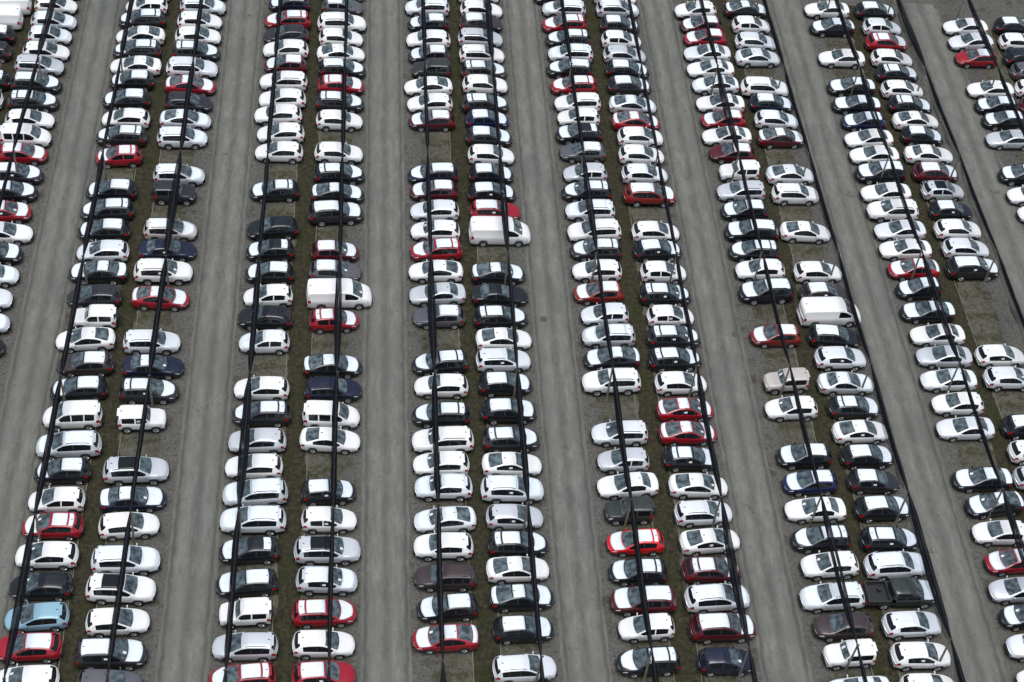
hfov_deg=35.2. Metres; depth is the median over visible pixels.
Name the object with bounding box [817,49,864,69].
saloon car
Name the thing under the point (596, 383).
suv
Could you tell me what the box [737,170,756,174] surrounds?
side window
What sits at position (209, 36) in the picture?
hatchback
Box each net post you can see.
[12,150,17,171]
[34,515,40,541]
[37,57,41,79]
[58,375,65,400]
[81,255,87,285]
[101,150,106,179]
[120,58,123,83]
[129,512,135,545]
[148,375,154,407]
[164,255,169,287]
[238,509,241,537]
[435,503,439,532]
[497,151,500,174]
[504,253,510,284]
[513,369,518,398]
[522,502,528,530]
[535,655,543,681]
[567,63,572,85]
[579,152,584,176]
[591,252,597,281]
[605,367,613,400]
[622,499,632,530]
[636,63,642,95]
[641,651,652,681]
[652,153,657,175]
[668,252,678,282]
[688,365,697,397]
[709,65,718,95]
[710,496,722,527]
[730,152,739,182]
[736,647,750,679]
[753,251,762,280]
[778,65,784,87]
[778,364,791,397]
[802,152,810,176]
[807,493,823,526]
[830,251,839,275]
[841,644,859,674]
[850,66,860,95]
[861,363,872,387]
[878,153,890,183]
[893,491,909,523]
[911,250,922,278]
[917,67,926,90]
[939,639,951,661]
[944,362,960,393]
[949,154,960,182]
[955,0,963,19]
[982,251,998,283]
[985,488,1004,520]
[990,67,999,88]
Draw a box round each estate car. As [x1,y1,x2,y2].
[0,161,43,184]
[0,179,37,203]
[7,89,59,112]
[11,71,62,93]
[14,53,64,76]
[80,197,134,220]
[95,124,147,147]
[113,38,161,58]
[118,8,165,27]
[119,377,178,404]
[123,328,180,355]
[143,217,197,241]
[153,163,205,186]
[157,125,207,149]
[172,40,219,60]
[180,0,226,15]
[208,661,276,681]
[211,630,278,662]
[232,400,290,427]
[259,70,307,90]
[264,9,310,28]
[291,596,356,629]
[304,376,361,403]
[313,162,364,185]
[315,90,363,113]
[318,57,365,77]
[404,0,449,16]
[407,162,457,183]
[409,237,462,261]
[411,349,468,375]
[412,401,469,428]
[414,561,476,592]
[457,27,502,47]
[458,43,504,63]
[460,59,506,78]
[460,92,508,112]
[469,199,520,219]
[472,304,527,329]
[475,347,530,372]
[481,425,539,452]
[486,529,548,557]
[491,651,556,681]
[541,0,585,16]
[541,13,586,32]
[545,28,590,46]
[546,58,592,78]
[547,43,592,62]
[550,74,596,95]
[553,92,600,111]
[561,179,611,202]
[564,198,614,222]
[569,237,621,261]
[580,323,635,348]
[590,420,647,447]
[593,0,635,4]
[595,0,639,18]
[615,645,680,678]
[637,282,690,306]
[645,324,700,348]
[646,346,701,372]
[672,498,732,528]
[715,179,764,202]
[727,239,778,262]
[770,182,818,205]
[790,524,850,553]
[806,323,860,348]
[858,525,918,552]
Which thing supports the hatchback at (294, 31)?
on the parking strip at (269, 364)
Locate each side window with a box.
[87,317,110,321]
[121,419,146,423]
[156,191,178,195]
[239,614,265,619]
[427,67,446,71]
[625,511,650,516]
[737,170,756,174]
[785,380,806,385]
[847,655,873,661]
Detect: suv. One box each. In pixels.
[35,430,102,459]
[73,636,147,670]
[85,572,157,606]
[90,543,160,575]
[102,454,169,486]
[133,258,193,285]
[166,56,218,79]
[219,504,286,535]
[222,477,288,507]
[293,534,360,565]
[307,199,363,226]
[317,11,366,33]
[411,425,474,453]
[479,474,543,504]
[566,218,621,241]
[580,367,640,396]
[609,584,676,616]
[622,182,675,207]
[682,581,750,612]
[687,610,756,644]
[724,218,778,242]
[737,277,793,305]
[739,76,787,96]
[797,581,864,613]
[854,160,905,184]
[862,549,925,579]
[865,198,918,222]
[944,255,998,281]
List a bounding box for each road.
[0,0,122,669]
[154,0,262,681]
[359,0,412,681]
[503,0,612,681]
[638,0,812,681]
[766,0,1009,681]
[902,3,1023,339]
[932,0,1023,12]
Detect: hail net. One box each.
[0,0,55,208]
[2,0,133,681]
[106,0,202,681]
[222,0,282,681]
[327,0,347,681]
[421,0,445,681]
[485,0,544,681]
[560,0,658,681]
[627,0,757,681]
[699,0,867,681]
[762,0,965,681]
[834,0,1023,567]
[896,0,1023,327]
[967,0,1023,134]
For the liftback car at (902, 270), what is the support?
on the parking strip at (973, 453)
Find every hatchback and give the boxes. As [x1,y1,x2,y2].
[0,24,15,43]
[0,41,12,62]
[0,70,10,91]
[0,92,4,108]
[0,142,48,165]
[0,199,31,223]
[0,240,23,265]
[0,262,19,287]
[0,289,13,312]
[0,314,10,332]
[0,339,5,355]
[0,630,63,664]
[0,663,60,681]
[4,602,70,633]
[5,109,55,129]
[8,570,74,601]
[14,539,80,571]
[21,511,84,540]
[22,41,70,60]
[27,486,86,513]
[28,25,72,45]
[30,10,77,30]
[34,0,77,14]
[34,457,91,485]
[50,375,108,401]
[57,350,114,377]
[67,284,122,308]
[76,239,130,261]
[77,218,130,242]
[77,667,143,681]
[85,605,150,637]
[86,178,137,200]
[95,144,142,168]
[98,509,159,541]
[101,108,150,128]
[102,88,150,109]
[109,70,154,90]
[125,0,168,13]
[164,91,212,112]
[175,26,220,44]
[177,11,222,29]
[216,568,278,598]
[219,535,280,565]
[224,453,283,480]
[228,428,286,454]
[233,375,289,399]
[237,305,292,330]
[238,329,289,354]
[243,284,293,306]
[245,261,294,283]
[246,216,298,241]
[246,238,294,262]
[250,179,299,202]
[254,104,302,126]
[254,141,303,164]
[256,122,304,143]
[258,88,306,107]
[263,24,309,42]
[263,39,308,57]
[264,54,307,72]
[269,0,309,11]
[291,628,354,659]
[291,658,355,681]
[295,564,357,596]
[300,478,355,505]
[301,505,356,534]
[308,308,358,333]
[309,259,360,280]
[310,240,358,262]
[314,141,362,164]
[315,109,362,131]
[317,74,363,95]
[318,28,362,46]
[322,0,362,14]
[405,29,450,48]
[406,93,452,112]
[407,13,448,31]
[408,44,450,62]
[408,109,455,131]
[409,179,458,201]
[410,199,459,221]
[410,219,459,241]
[412,304,465,329]
[412,450,469,475]
[413,373,468,399]
[413,530,473,561]
[414,473,472,501]
[416,592,478,623]
[457,0,499,3]
[458,12,502,31]
[459,0,502,17]
[461,74,507,95]
[465,109,508,129]
[465,126,511,147]
[467,144,514,166]
[467,181,515,202]
[468,163,513,182]
[477,370,532,397]
[480,398,536,424]
[485,502,543,530]
[492,613,554,644]
[534,0,556,5]
[555,123,602,144]
[556,107,599,125]
[559,141,605,163]
[562,162,607,182]
[571,259,621,283]
[572,281,623,305]
[579,303,628,326]
[596,447,649,474]
[599,15,639,33]
[600,30,641,47]
[602,45,645,62]
[604,59,648,78]
[605,528,664,557]
[606,75,651,96]
[608,556,667,586]
[616,126,663,148]
[617,144,664,165]
[617,612,674,643]
[620,163,668,184]
[630,220,679,241]
[632,238,682,262]
[639,261,686,284]
[645,304,694,326]
[653,370,707,396]
[661,445,717,472]
[673,0,716,19]
[679,15,721,32]
[680,554,741,584]
[683,28,725,46]
[696,645,755,676]
[700,109,745,128]
[708,142,754,163]
[720,199,768,221]
[730,15,769,34]
[733,32,775,50]
[734,258,784,282]
[748,93,793,112]
[749,323,800,348]
[753,110,798,129]
[763,395,817,422]
[775,442,831,470]
[781,469,837,496]
[792,261,842,283]
[798,281,847,300]
[798,550,858,581]
[811,610,873,642]
[813,345,866,371]
[826,394,880,420]
[838,442,894,470]
[840,111,885,131]
[846,468,899,494]
[852,493,910,523]
[854,1,895,20]
[861,18,901,35]
[864,32,906,51]
[869,49,912,66]
[874,63,918,82]
[879,80,923,98]
[880,608,941,640]
[887,94,931,113]
[888,639,950,671]
[894,277,941,301]
[899,671,952,681]
[900,125,942,146]
[910,162,958,184]
[920,180,964,202]
[928,200,972,220]
[929,391,983,417]
[932,218,981,241]
[940,238,989,257]
[954,48,996,68]
[970,518,1023,547]
[973,96,1018,114]
[973,343,1023,368]
[981,110,1023,130]
[981,365,1023,391]
[983,547,1023,576]
[986,575,1023,605]
[993,16,1023,33]
[997,33,1023,49]
[997,164,1023,185]
[997,602,1023,631]
[999,414,1023,440]
[1002,48,1023,65]
[1004,634,1023,662]
[1006,440,1023,465]
[1009,62,1023,79]
[1011,466,1023,490]
[1013,79,1023,98]
[1014,670,1023,681]
[1016,206,1023,221]
[1018,98,1023,113]
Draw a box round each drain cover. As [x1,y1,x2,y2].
[540,316,547,321]
[731,331,738,336]
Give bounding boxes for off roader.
[73,304,118,328]
[115,405,166,433]
[151,180,196,205]
[218,597,273,628]
[412,58,451,78]
[603,496,655,525]
[718,160,760,182]
[762,367,810,394]
[821,638,877,670]
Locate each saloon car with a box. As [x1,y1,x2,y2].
[0,221,33,245]
[68,259,128,284]
[99,484,166,512]
[109,55,161,75]
[121,353,184,379]
[138,238,196,261]
[408,282,465,307]
[471,283,527,307]
[596,472,658,500]
[683,44,730,62]
[686,59,733,78]
[695,93,744,113]
[701,126,751,146]
[783,496,845,524]
[803,0,848,19]
[815,370,874,396]
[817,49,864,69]
[826,77,874,96]
[830,675,888,681]
[831,94,880,114]
[843,128,892,148]
[848,145,898,164]
[859,182,910,202]
[872,219,925,241]
[877,238,931,261]
[899,300,954,324]
[902,144,953,164]
[908,323,964,347]
[914,344,971,368]
[918,367,976,393]
[934,415,994,441]
[941,18,987,36]
[947,32,993,51]
[950,466,1012,493]
[965,80,1013,99]
[984,129,1023,150]
[1005,185,1023,206]
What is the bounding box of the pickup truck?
[861,577,934,609]
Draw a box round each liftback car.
[55,327,116,353]
[116,25,165,44]
[131,286,189,311]
[159,109,211,130]
[165,75,215,95]
[299,427,360,454]
[302,353,361,378]
[311,182,363,202]
[316,43,364,61]
[403,76,452,96]
[408,259,463,283]
[411,622,478,654]
[413,506,476,533]
[470,261,525,285]
[474,327,531,350]
[481,452,541,476]
[485,554,549,584]
[488,582,554,613]
[583,346,640,370]
[608,95,656,113]
[610,111,660,129]
[655,396,713,421]
[657,419,717,446]
[667,472,728,499]
[677,526,740,556]
[691,75,738,95]
[723,0,766,18]
[734,48,780,68]
[756,127,803,148]
[764,164,812,185]
[778,221,830,244]
[809,17,854,37]
[830,418,887,445]
[886,258,939,281]
[890,111,938,129]
[963,491,1023,519]
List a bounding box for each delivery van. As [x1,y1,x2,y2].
[0,0,32,14]
[0,3,23,29]
[306,278,372,309]
[468,216,530,246]
[796,296,860,327]
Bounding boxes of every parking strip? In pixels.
[20,90,147,665]
[94,12,195,670]
[228,10,300,665]
[301,77,351,661]
[418,130,475,681]
[470,46,538,654]
[564,125,673,681]
[603,32,741,681]
[680,0,871,679]
[728,0,936,676]
[818,18,1023,665]
[861,19,1023,466]
[981,30,1023,164]
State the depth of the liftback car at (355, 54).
150.58 m
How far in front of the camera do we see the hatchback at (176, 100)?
143.71 m
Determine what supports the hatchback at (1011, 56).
on the parking strip
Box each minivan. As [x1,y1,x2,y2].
[0,123,52,146]
[42,400,103,431]
[302,400,359,430]
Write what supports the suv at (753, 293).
on the parking strip at (788, 432)
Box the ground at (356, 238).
[0,0,1023,681]
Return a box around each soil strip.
[0,0,35,143]
[56,0,180,681]
[268,0,323,681]
[446,0,499,681]
[582,0,704,681]
[709,0,899,681]
[848,5,1023,522]
[991,30,1020,99]
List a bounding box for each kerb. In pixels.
[58,88,148,669]
[270,165,296,661]
[299,129,320,661]
[446,77,473,681]
[477,247,500,654]
[599,17,702,681]
[601,162,674,681]
[708,0,873,675]
[726,0,900,677]
[839,0,994,463]
[856,0,1018,466]
[982,15,1019,100]
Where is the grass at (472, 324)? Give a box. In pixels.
[2,0,1022,681]

